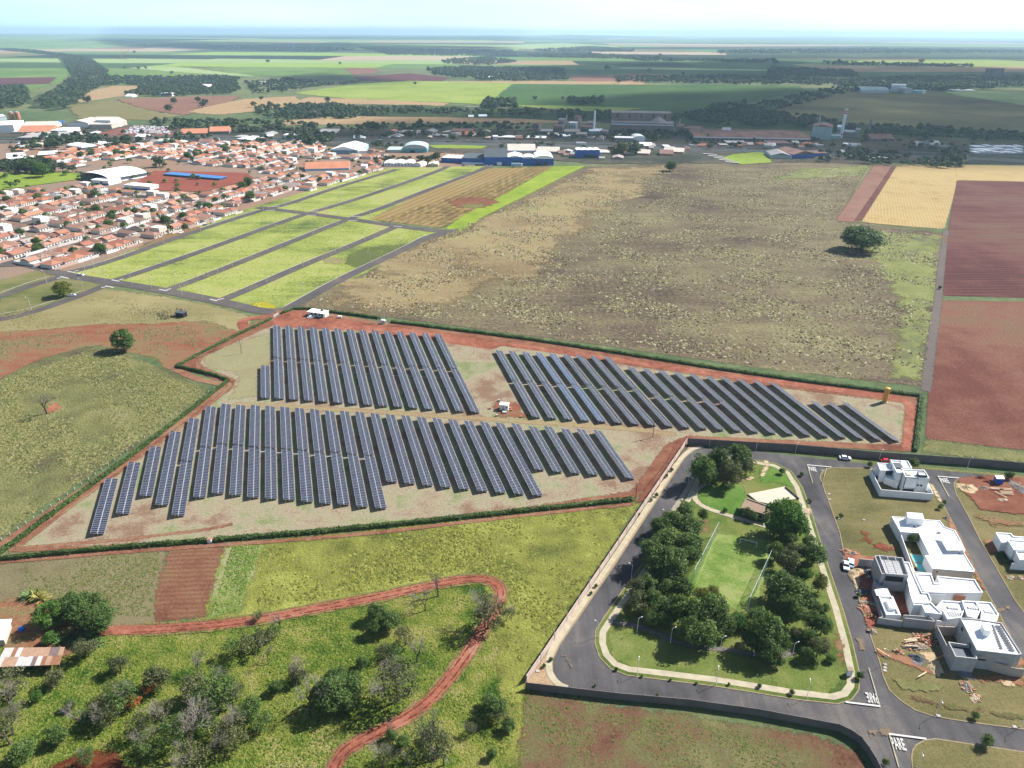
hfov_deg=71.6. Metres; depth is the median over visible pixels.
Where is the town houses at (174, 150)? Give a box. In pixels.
[44,140,325,166]
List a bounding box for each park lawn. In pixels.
[608,631,717,676]
[698,484,745,515]
[759,464,792,486]
[768,656,845,692]
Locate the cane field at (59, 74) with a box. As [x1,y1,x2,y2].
[0,57,69,89]
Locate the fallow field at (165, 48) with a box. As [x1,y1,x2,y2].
[144,47,189,51]
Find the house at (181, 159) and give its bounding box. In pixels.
[179,157,191,161]
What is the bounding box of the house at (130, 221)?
[117,217,138,226]
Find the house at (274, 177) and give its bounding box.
[266,174,283,179]
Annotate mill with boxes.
[890,84,905,91]
[898,87,911,92]
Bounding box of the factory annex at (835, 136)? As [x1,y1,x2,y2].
[831,134,840,139]
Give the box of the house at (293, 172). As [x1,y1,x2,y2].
[286,170,298,174]
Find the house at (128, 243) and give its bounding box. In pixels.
[109,239,136,247]
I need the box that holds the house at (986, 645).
[934,618,1023,677]
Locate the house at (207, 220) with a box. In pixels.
[193,216,212,222]
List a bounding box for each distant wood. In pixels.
[0,47,69,56]
[0,83,30,107]
[0,154,57,172]
[8,137,42,151]
[34,53,108,107]
[38,129,104,147]
[97,40,353,50]
[101,74,240,84]
[104,133,143,142]
[121,129,318,141]
[124,78,240,95]
[149,116,318,132]
[244,77,326,92]
[254,102,517,116]
[279,105,376,119]
[285,101,358,117]
[288,129,334,143]
[290,80,359,87]
[327,120,532,130]
[331,130,578,137]
[358,47,517,56]
[358,129,614,139]
[370,140,407,146]
[373,155,432,160]
[430,65,568,80]
[441,55,516,64]
[479,96,518,107]
[499,141,608,148]
[510,106,768,121]
[527,52,665,58]
[534,46,634,51]
[566,95,604,103]
[609,140,643,151]
[612,128,709,139]
[614,74,840,84]
[627,56,768,61]
[684,101,837,126]
[685,139,973,150]
[717,47,1023,53]
[752,85,874,109]
[767,66,860,76]
[817,148,869,159]
[822,60,973,66]
[828,121,1023,139]
[837,74,1023,90]
[844,146,955,166]
[860,137,975,145]
[939,147,969,166]
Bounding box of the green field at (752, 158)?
[717,152,772,163]
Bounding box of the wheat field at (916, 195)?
[863,165,958,228]
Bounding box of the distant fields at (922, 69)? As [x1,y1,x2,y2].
[0,41,1023,71]
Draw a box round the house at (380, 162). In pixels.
[370,160,382,163]
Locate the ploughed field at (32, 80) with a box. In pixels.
[0,77,55,84]
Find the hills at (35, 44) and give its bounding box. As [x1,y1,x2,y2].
[0,39,210,48]
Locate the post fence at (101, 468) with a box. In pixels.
[0,387,213,540]
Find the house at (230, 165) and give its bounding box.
[223,163,236,166]
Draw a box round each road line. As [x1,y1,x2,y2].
[845,701,880,706]
[869,669,879,705]
[889,733,926,739]
[889,734,898,766]
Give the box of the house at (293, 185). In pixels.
[282,183,297,189]
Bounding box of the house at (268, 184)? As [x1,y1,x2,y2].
[259,182,274,187]
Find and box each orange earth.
[876,647,1023,685]
[1017,659,1023,667]
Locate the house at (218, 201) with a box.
[204,196,223,202]
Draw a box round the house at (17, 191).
[11,188,26,194]
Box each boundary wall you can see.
[525,681,881,767]
[526,435,687,680]
[687,438,1023,469]
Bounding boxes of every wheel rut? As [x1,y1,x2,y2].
[132,580,497,767]
[139,576,503,767]
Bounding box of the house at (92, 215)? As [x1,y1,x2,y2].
[79,213,101,219]
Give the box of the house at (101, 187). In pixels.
[92,184,107,190]
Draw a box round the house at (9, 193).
[2,190,18,197]
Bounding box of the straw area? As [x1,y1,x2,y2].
[326,165,669,313]
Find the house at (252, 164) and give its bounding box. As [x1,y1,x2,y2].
[248,162,259,166]
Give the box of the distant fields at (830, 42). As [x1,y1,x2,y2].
[11,34,1023,69]
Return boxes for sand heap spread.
[850,567,860,587]
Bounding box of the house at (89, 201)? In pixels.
[81,198,98,204]
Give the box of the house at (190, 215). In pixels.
[187,213,196,217]
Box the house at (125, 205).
[114,204,136,210]
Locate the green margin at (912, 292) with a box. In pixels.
[866,230,941,381]
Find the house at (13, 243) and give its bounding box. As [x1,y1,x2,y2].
[0,240,21,246]
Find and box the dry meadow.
[0,288,251,332]
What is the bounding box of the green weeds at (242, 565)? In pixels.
[211,545,259,613]
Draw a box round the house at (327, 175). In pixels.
[316,173,330,178]
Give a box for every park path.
[613,619,795,657]
[670,477,695,511]
[691,483,764,527]
[760,460,769,476]
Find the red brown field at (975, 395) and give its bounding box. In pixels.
[925,300,1023,449]
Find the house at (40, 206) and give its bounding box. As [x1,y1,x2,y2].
[33,203,50,208]
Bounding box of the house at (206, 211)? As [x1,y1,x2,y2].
[197,208,212,214]
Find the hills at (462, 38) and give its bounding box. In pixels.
[259,37,592,40]
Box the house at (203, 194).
[198,191,212,197]
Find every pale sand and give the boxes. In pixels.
[921,652,940,674]
[1001,679,1014,686]
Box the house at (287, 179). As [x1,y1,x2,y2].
[280,177,293,181]
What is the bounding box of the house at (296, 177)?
[290,175,299,180]
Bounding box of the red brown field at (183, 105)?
[118,96,240,114]
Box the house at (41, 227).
[24,224,52,231]
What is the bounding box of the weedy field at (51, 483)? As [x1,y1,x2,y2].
[0,346,207,537]
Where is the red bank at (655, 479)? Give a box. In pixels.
[635,436,690,502]
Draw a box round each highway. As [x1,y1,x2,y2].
[0,135,1023,156]
[0,138,1023,161]
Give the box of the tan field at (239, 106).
[190,96,299,114]
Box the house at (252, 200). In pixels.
[248,198,260,201]
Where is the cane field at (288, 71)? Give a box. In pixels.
[206,67,352,76]
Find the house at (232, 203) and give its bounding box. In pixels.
[225,201,240,206]
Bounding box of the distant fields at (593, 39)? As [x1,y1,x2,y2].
[84,39,1023,59]
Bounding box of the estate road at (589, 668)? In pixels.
[529,445,1023,767]
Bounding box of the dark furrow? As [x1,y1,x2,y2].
[855,166,895,220]
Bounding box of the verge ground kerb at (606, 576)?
[527,446,693,686]
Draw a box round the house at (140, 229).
[131,223,149,231]
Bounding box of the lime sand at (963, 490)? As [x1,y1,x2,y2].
[957,483,977,493]
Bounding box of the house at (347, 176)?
[338,173,352,179]
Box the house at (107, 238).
[93,234,116,242]
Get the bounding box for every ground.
[0,35,1023,767]
[0,140,502,279]
[516,693,865,767]
[528,445,698,684]
[595,457,858,702]
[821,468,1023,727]
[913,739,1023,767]
[954,480,1023,610]
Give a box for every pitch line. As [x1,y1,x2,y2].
[696,540,713,582]
[750,543,770,606]
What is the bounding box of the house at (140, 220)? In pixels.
[130,216,148,223]
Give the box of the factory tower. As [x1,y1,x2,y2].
[811,122,832,139]
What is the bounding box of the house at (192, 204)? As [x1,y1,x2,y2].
[184,202,202,208]
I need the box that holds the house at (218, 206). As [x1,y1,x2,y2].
[214,204,228,208]
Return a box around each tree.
[0,665,29,696]
[0,680,15,703]
[0,698,23,744]
[0,700,30,742]
[3,737,37,766]
[15,228,25,232]
[20,158,37,168]
[28,689,42,702]
[29,597,63,630]
[30,236,41,243]
[31,242,42,248]
[31,245,40,249]
[32,162,50,176]
[32,193,41,197]
[32,392,55,413]
[40,630,59,644]
[40,668,64,688]
[44,723,69,745]
[45,162,53,173]
[47,139,60,149]
[50,281,72,296]
[56,590,77,615]
[58,161,67,171]
[58,701,87,724]
[59,590,110,628]
[61,699,77,709]
[65,164,76,171]
[71,638,99,657]
[73,745,93,766]
[76,151,83,156]
[77,602,116,636]
[82,95,90,101]
[83,693,113,722]
[88,700,120,728]
[89,189,98,196]
[90,204,100,210]
[92,243,107,253]
[102,679,118,693]
[103,219,112,224]
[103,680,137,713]
[105,655,129,673]
[107,213,116,218]
[109,327,134,350]
[110,139,118,145]
[113,680,133,694]
[122,708,156,736]
[125,695,142,707]
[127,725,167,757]
[131,207,138,212]
[136,699,169,722]
[140,677,158,693]
[141,664,171,690]
[149,695,174,715]
[151,155,164,166]
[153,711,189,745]
[159,214,171,224]
[163,104,173,111]
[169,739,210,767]
[174,695,216,752]
[178,212,187,218]
[178,671,210,704]
[183,152,192,157]
[189,664,238,712]
[191,649,205,677]
[194,710,219,737]
[201,688,229,712]
[202,702,246,744]
[207,728,226,760]
[218,724,248,751]
[219,637,240,654]
[221,145,230,150]
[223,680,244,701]
[231,697,262,722]
[235,181,247,188]
[238,627,266,654]
[240,695,260,716]
[244,176,253,185]
[245,191,254,198]
[247,709,272,733]
[251,611,261,620]
[252,622,275,646]
[259,644,272,663]
[266,611,280,626]
[266,623,281,637]
[267,679,283,693]
[287,664,308,682]
[288,653,308,686]
[292,672,332,708]
[307,135,317,143]
[313,672,350,713]
[327,664,347,677]
[328,676,351,696]
[336,689,360,711]
[341,675,362,697]
[343,669,362,682]
[355,657,370,669]
[365,601,387,618]
[366,618,383,635]
[366,653,420,708]
[368,739,392,767]
[371,122,380,130]
[373,661,397,686]
[374,642,391,658]
[375,743,393,766]
[377,609,401,630]
[384,729,397,742]
[387,639,402,654]
[394,625,415,646]
[394,731,411,747]
[395,748,417,767]
[406,664,420,686]
[407,638,429,661]
[409,588,429,610]
[411,706,453,763]
[422,724,440,740]
[424,156,432,161]
[428,571,440,595]
[430,745,450,765]
[431,152,440,160]
[436,730,451,748]
[462,719,476,733]
[468,588,506,629]
[477,604,496,626]
[480,695,507,718]
[481,692,493,703]
[486,747,497,759]
[490,711,510,725]
[500,603,516,620]
[501,716,516,731]
[618,142,628,153]
[620,603,632,614]
[625,577,644,596]
[627,589,650,615]
[628,142,640,154]
[636,572,657,591]
[638,536,665,564]
[642,587,667,610]
[643,560,674,582]
[644,608,660,626]
[647,516,672,534]
[653,524,683,547]
[653,545,689,577]
[656,605,677,625]
[657,578,677,596]
[659,593,688,622]
[661,510,684,530]
[665,161,676,170]
[670,576,694,596]
[675,513,702,535]
[675,596,713,629]
[676,500,695,516]
[676,613,708,646]
[677,531,703,552]
[682,545,701,566]
[686,452,717,484]
[692,586,709,600]
[697,508,709,519]
[697,592,729,628]
[698,616,723,648]
[701,475,717,485]
[706,446,730,471]
[707,585,719,595]
[714,613,736,636]
[718,458,742,481]
[719,482,732,492]
[727,443,752,467]
[728,475,740,483]
[731,611,749,627]
[738,459,757,474]
[740,628,760,652]
[742,507,752,517]
[746,605,770,623]
[749,511,758,520]
[749,608,784,649]
[755,636,786,663]
[763,497,806,530]
[763,587,782,605]
[764,522,784,536]
[764,569,799,603]
[766,541,783,559]
[772,630,793,651]
[773,653,785,667]
[774,593,808,622]
[775,547,800,571]
[777,527,798,545]
[779,468,785,473]
[781,577,815,605]
[786,511,811,537]
[786,542,804,557]
[789,627,802,637]
[797,558,813,569]
[797,568,811,581]
[798,591,818,611]
[799,646,814,661]
[800,627,817,645]
[801,541,828,566]
[802,534,819,544]
[802,609,824,631]
[807,636,832,656]
[811,572,828,591]
[811,601,824,611]
[815,614,834,635]
[822,603,829,611]
[825,654,836,662]
[839,225,889,250]
[856,671,864,678]
[882,758,889,766]
[907,534,918,542]
[909,457,920,466]
[951,154,962,161]
[971,711,979,718]
[980,733,994,747]
[1004,471,1015,479]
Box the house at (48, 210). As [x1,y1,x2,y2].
[39,208,56,214]
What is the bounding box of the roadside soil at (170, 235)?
[136,226,199,254]
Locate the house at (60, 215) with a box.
[51,212,69,218]
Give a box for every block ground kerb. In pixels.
[820,467,1023,729]
[911,738,1023,767]
[953,479,1023,612]
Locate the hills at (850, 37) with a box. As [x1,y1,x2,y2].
[704,36,994,38]
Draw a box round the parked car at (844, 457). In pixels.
[839,455,851,460]
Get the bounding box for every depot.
[507,144,535,151]
[536,146,559,153]
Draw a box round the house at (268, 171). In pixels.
[259,169,277,173]
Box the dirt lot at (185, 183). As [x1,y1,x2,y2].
[136,171,254,190]
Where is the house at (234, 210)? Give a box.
[221,207,242,214]
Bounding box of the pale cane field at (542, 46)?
[487,43,611,48]
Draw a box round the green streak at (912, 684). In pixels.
[893,677,944,692]
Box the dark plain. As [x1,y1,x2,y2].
[718,46,1023,56]
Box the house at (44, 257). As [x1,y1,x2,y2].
[29,254,51,261]
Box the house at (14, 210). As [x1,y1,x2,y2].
[3,207,19,214]
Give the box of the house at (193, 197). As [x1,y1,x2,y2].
[181,194,198,200]
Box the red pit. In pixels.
[50,750,130,767]
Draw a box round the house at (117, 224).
[111,221,130,228]
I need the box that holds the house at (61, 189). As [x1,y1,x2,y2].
[52,188,67,191]
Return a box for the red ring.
[448,197,498,207]
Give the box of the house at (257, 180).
[251,178,261,183]
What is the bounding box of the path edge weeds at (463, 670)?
[140,572,509,765]
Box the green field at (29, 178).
[0,171,80,189]
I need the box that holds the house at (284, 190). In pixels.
[273,187,289,192]
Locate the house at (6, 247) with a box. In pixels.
[0,244,13,251]
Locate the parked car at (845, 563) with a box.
[842,560,849,570]
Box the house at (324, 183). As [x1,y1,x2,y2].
[318,180,331,185]
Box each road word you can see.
[865,692,878,703]
[889,737,906,750]
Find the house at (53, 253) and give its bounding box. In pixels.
[40,250,66,258]
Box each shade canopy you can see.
[164,172,177,175]
[170,172,182,176]
[178,173,191,176]
[199,175,212,178]
[205,175,217,179]
[213,176,226,179]
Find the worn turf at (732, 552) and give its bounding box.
[712,540,755,563]
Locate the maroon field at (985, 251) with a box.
[942,181,1023,297]
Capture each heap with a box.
[839,548,850,553]
[847,568,863,574]
[854,587,870,594]
[857,600,875,605]
[857,604,869,613]
[861,566,872,579]
[866,614,878,621]
[866,628,877,634]
[892,648,904,654]
[901,642,929,652]
[908,654,925,662]
[910,631,940,647]
[927,661,943,676]
[956,483,977,490]
[959,680,975,692]
[969,693,982,702]
[983,480,994,483]
[995,606,1010,612]
[1005,480,1023,493]
[1005,575,1014,579]
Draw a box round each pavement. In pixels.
[545,445,702,686]
[599,459,854,699]
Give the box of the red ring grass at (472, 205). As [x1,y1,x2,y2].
[462,204,484,207]
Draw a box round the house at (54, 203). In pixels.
[45,201,59,205]
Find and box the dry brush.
[155,307,182,319]
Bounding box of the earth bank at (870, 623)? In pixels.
[864,613,878,628]
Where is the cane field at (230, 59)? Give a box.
[121,58,308,62]
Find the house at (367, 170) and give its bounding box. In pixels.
[362,168,371,172]
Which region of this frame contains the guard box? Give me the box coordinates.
[846,667,853,676]
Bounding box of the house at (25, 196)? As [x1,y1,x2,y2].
[17,195,32,198]
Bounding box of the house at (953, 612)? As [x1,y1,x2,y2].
[934,600,998,628]
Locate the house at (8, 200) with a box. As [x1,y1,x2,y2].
[1,198,16,202]
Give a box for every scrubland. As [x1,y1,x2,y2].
[0,320,236,377]
[0,582,531,767]
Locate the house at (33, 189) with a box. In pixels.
[26,187,42,192]
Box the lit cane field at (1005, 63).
[793,60,1023,66]
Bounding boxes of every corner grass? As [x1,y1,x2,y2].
[0,270,51,293]
[0,276,97,316]
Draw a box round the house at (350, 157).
[341,155,358,159]
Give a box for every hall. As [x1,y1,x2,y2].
[330,141,368,153]
[359,148,367,152]
[387,147,402,152]
[403,141,428,152]
[684,126,703,131]
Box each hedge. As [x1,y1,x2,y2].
[0,378,228,554]
[0,536,207,560]
[175,364,229,379]
[176,317,271,364]
[213,495,633,542]
[281,307,379,318]
[391,320,921,396]
[911,394,925,451]
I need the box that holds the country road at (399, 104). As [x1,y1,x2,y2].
[298,100,476,106]
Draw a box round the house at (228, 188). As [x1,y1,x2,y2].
[215,186,234,191]
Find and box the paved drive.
[983,539,1003,554]
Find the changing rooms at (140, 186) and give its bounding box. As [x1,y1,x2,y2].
[124,182,158,189]
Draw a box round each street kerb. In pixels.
[88,180,355,265]
[125,176,418,274]
[183,173,467,281]
[242,240,357,288]
[285,235,423,305]
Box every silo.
[8,111,14,119]
[14,111,20,119]
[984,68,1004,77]
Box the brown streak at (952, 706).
[912,695,1023,719]
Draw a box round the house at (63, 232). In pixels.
[50,229,70,236]
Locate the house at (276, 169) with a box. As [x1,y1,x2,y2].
[269,167,281,170]
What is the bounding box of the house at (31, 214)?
[20,212,36,218]
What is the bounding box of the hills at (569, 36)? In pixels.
[398,35,673,37]
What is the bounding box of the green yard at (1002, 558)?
[997,552,1012,564]
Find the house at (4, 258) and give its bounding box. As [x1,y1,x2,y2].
[0,254,12,262]
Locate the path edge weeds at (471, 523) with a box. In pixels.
[233,508,618,547]
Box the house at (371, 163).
[359,161,376,165]
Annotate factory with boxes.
[0,114,6,119]
[0,120,23,132]
[17,125,60,133]
[17,132,72,139]
[20,121,61,127]
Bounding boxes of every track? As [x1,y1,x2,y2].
[0,390,222,546]
[0,503,635,563]
[15,385,232,547]
[15,523,232,549]
[167,310,282,369]
[174,368,221,385]
[196,358,232,384]
[232,402,675,435]
[237,314,276,329]
[501,342,917,451]
[920,230,948,391]
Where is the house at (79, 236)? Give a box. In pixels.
[66,232,90,240]
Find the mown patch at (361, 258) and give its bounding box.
[344,244,404,267]
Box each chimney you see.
[593,110,595,128]
[840,109,847,137]
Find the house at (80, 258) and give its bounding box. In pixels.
[60,254,89,262]
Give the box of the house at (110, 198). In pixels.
[98,195,116,201]
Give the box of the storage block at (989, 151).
[981,149,992,153]
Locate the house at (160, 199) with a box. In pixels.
[147,196,167,202]
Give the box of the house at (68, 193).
[58,191,75,196]
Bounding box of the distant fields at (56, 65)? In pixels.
[0,33,1011,67]
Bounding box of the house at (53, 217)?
[48,216,57,219]
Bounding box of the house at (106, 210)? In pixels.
[99,208,118,214]
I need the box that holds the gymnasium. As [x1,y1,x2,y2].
[80,166,146,180]
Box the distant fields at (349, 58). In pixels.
[0,41,1023,60]
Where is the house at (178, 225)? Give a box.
[170,222,183,228]
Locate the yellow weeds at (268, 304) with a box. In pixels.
[253,302,275,308]
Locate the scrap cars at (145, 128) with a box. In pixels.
[124,125,169,133]
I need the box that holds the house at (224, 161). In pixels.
[218,159,228,163]
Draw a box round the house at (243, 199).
[237,196,248,202]
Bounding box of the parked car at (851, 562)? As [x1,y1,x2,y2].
[848,558,853,568]
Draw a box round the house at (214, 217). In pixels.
[197,213,220,220]
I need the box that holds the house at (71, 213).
[62,211,77,216]
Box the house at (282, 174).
[274,173,285,177]
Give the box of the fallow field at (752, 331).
[301,162,941,386]
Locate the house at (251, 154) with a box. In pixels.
[247,152,259,156]
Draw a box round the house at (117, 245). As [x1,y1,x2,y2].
[105,242,124,249]
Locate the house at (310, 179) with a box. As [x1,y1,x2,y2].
[300,177,315,181]
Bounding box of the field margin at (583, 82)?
[445,81,644,84]
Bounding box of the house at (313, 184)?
[304,181,316,187]
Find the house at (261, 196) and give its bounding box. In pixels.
[253,194,266,199]
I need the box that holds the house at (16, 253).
[0,249,24,258]
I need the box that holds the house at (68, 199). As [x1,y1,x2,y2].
[59,197,80,202]
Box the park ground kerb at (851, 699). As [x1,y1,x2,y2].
[594,460,859,703]
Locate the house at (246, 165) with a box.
[239,163,249,167]
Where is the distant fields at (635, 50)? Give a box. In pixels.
[0,34,923,56]
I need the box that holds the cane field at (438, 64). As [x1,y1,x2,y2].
[391,64,486,64]
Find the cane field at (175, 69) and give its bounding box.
[131,66,255,76]
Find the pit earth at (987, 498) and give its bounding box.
[958,474,1023,514]
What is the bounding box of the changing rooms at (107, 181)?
[90,177,120,184]
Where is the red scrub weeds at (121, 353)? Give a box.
[0,325,229,365]
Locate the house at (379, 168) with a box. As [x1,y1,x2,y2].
[368,165,382,170]
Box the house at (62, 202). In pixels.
[57,200,69,204]
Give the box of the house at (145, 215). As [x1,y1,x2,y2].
[134,212,151,219]
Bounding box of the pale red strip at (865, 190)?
[836,165,893,221]
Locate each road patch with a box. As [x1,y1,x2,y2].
[853,637,864,649]
[868,728,895,737]
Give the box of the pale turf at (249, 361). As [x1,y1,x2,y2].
[203,333,270,399]
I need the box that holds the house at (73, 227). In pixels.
[65,224,85,231]
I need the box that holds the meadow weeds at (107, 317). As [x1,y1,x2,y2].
[1,295,233,331]
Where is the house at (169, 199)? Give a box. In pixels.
[167,198,188,203]
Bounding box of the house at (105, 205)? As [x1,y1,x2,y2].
[98,202,115,208]
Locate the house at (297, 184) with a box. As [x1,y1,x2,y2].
[286,182,300,186]
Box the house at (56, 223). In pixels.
[44,219,72,227]
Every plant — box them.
[18,588,35,603]
[24,588,38,602]
[29,589,52,604]
[51,635,66,646]
[59,626,81,645]
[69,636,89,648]
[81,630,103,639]
[92,636,106,648]
[610,110,671,128]
[611,120,673,133]
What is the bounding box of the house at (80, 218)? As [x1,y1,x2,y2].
[69,215,92,222]
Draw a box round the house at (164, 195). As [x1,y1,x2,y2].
[155,192,169,198]
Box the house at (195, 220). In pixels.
[181,217,205,225]
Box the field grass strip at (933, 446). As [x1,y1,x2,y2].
[920,438,1023,461]
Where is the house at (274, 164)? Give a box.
[266,162,282,166]
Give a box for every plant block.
[399,130,420,134]
[450,128,472,131]
[558,118,565,129]
[574,115,581,128]
[676,123,684,133]
[722,127,730,130]
[724,140,746,144]
[763,140,790,144]
[836,125,841,133]
[862,134,893,140]
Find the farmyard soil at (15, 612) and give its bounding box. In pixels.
[0,596,111,655]
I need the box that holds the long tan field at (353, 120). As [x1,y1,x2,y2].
[283,116,602,125]
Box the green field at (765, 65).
[565,58,971,78]
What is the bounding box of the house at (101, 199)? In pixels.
[92,197,106,202]
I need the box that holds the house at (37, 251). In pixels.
[22,244,47,252]
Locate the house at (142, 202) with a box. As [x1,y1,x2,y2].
[132,200,150,203]
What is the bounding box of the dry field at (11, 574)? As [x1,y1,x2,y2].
[0,546,166,625]
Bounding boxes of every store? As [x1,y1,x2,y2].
[6,152,25,159]
[37,150,57,155]
[67,142,96,149]
[89,141,112,144]
[153,138,169,144]
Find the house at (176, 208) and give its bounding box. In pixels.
[163,205,187,212]
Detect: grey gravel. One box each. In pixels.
[912,655,925,665]
[957,671,974,679]
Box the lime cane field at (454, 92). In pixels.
[295,81,520,105]
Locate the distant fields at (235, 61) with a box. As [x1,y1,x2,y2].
[0,37,1017,70]
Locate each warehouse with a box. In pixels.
[67,117,93,127]
[89,117,126,128]
[96,118,121,125]
[441,154,463,162]
[462,153,483,163]
[484,148,507,164]
[507,152,522,164]
[522,154,533,164]
[533,151,553,164]
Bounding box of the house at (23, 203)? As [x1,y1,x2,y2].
[13,201,28,205]
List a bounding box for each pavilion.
[428,161,438,166]
[741,498,769,520]
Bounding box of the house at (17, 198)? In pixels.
[12,197,22,200]
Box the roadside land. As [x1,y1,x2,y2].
[0,124,1023,164]
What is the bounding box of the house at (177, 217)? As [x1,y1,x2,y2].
[171,214,187,220]
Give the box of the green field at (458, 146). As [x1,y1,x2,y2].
[430,145,487,148]
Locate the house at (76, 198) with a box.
[69,196,82,201]
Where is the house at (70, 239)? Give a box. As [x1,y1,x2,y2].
[49,234,78,243]
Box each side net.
[692,523,718,581]
[747,555,770,609]
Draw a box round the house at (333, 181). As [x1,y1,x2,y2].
[323,179,335,183]
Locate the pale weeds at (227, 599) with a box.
[203,541,264,619]
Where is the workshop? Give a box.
[575,147,599,157]
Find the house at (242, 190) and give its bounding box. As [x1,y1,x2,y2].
[235,189,248,193]
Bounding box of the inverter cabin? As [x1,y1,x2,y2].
[499,402,509,410]
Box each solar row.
[90,478,117,535]
[116,462,139,515]
[140,446,161,496]
[156,431,180,506]
[172,418,198,516]
[193,406,215,497]
[212,403,230,494]
[229,405,245,495]
[247,405,259,498]
[261,365,269,397]
[265,406,276,500]
[273,325,283,398]
[280,407,294,501]
[285,326,298,400]
[295,408,312,503]
[297,326,313,400]
[309,327,327,401]
[310,409,331,503]
[322,328,342,404]
[325,410,349,504]
[334,328,357,405]
[340,411,367,508]
[346,329,372,406]
[355,412,386,507]
[359,329,387,407]
[370,413,397,483]
[371,330,402,408]
[384,331,417,407]
[385,414,414,483]
[396,331,433,409]
[401,415,432,485]
[409,332,448,411]
[416,416,450,486]
[422,333,463,411]
[432,418,469,490]
[434,333,479,413]
[448,419,487,492]
[463,420,505,492]
[479,421,523,495]
[495,350,540,418]
[495,422,542,496]
[509,351,556,419]
[511,423,544,471]
[522,351,572,419]
[528,426,562,471]
[535,352,589,421]
[544,426,580,474]
[549,353,605,421]
[560,428,597,476]
[563,354,622,424]
[576,355,639,425]
[576,428,616,478]
[589,355,656,426]
[593,430,634,478]
[603,356,673,427]
[627,366,689,428]
[642,368,706,429]
[658,370,723,431]
[673,371,740,432]
[689,373,759,433]
[706,376,776,433]
[721,377,793,435]
[736,378,811,435]
[753,380,828,437]
[769,382,845,438]
[811,401,863,439]
[827,402,881,439]
[842,402,899,442]
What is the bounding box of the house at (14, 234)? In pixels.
[8,231,24,237]
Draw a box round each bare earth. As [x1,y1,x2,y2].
[702,519,709,532]
[833,632,844,663]
[844,548,861,567]
[861,531,894,551]
[974,515,1023,526]
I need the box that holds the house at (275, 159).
[264,158,279,162]
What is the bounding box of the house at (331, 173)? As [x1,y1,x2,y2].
[325,171,335,177]
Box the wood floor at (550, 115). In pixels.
[323,104,1023,139]
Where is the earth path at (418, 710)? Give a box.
[103,575,506,767]
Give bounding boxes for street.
[0,263,26,266]
[0,275,67,297]
[0,282,113,320]
[3,260,286,313]
[14,158,340,240]
[16,158,379,259]
[19,152,321,223]
[66,169,399,272]
[76,157,134,167]
[113,166,450,279]
[167,167,490,288]
[221,227,396,299]
[257,206,457,231]
[279,232,451,313]
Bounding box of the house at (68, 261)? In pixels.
[47,256,78,265]
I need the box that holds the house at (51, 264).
[33,260,67,269]
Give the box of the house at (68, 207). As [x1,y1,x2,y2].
[56,205,76,210]
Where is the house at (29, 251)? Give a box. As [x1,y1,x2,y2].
[7,246,36,255]
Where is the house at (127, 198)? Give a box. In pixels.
[116,197,133,202]
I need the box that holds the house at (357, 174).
[350,172,361,176]
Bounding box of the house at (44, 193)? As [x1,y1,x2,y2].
[34,191,48,195]
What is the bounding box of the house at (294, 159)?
[286,157,297,162]
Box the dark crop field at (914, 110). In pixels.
[764,91,1023,131]
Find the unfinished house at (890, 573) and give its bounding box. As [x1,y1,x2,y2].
[858,555,924,626]
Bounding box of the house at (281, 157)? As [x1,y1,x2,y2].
[273,156,286,159]
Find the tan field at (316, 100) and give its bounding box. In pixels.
[292,97,448,104]
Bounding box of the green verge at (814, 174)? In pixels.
[772,165,871,179]
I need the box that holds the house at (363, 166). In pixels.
[361,164,367,169]
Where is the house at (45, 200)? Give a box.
[33,197,51,203]
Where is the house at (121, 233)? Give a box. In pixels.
[112,229,140,236]
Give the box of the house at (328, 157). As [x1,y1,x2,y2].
[318,155,334,158]
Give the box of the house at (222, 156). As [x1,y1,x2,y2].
[219,154,230,158]
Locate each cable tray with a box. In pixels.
[195,449,363,458]
[283,369,454,378]
[509,382,632,389]
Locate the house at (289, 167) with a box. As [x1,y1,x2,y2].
[281,165,293,169]
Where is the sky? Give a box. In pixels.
[0,0,1023,38]
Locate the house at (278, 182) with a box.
[271,180,284,184]
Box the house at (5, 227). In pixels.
[0,223,12,231]
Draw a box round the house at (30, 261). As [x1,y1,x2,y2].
[13,255,40,266]
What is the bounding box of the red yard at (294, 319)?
[273,311,501,349]
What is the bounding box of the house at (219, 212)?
[212,209,230,215]
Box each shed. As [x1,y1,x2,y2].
[0,647,66,671]
[16,148,28,151]
[50,127,80,131]
[57,150,70,152]
[62,147,78,151]
[135,134,149,137]
[148,130,161,133]
[174,310,186,317]
[198,138,213,142]
[234,135,247,137]
[237,136,264,140]
[259,131,277,134]
[317,129,339,133]
[384,159,414,165]
[386,129,398,132]
[414,161,426,166]
[427,128,437,132]
[435,134,447,136]
[459,132,468,136]
[498,135,546,138]
[515,135,522,139]
[558,150,565,154]
[612,154,623,158]
[637,149,650,154]
[639,142,651,147]
[659,149,673,155]
[664,146,672,149]
[672,147,684,153]
[688,129,810,141]
[765,149,791,158]
[777,146,814,158]
[806,150,828,155]
[853,86,888,92]
[912,90,925,93]
[924,140,939,144]
[948,89,975,90]
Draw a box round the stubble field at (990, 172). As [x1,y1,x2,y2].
[955,165,1023,181]
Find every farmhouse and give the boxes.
[0,619,11,644]
[125,94,136,96]
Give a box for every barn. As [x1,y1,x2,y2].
[180,128,209,134]
[209,126,230,133]
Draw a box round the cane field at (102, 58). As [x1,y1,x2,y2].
[91,51,115,58]
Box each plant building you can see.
[532,122,541,129]
[540,129,552,133]
[553,124,563,131]
[564,129,579,134]
[568,121,577,128]
[576,132,587,136]
[581,125,592,131]
[589,128,601,133]
[600,129,608,134]

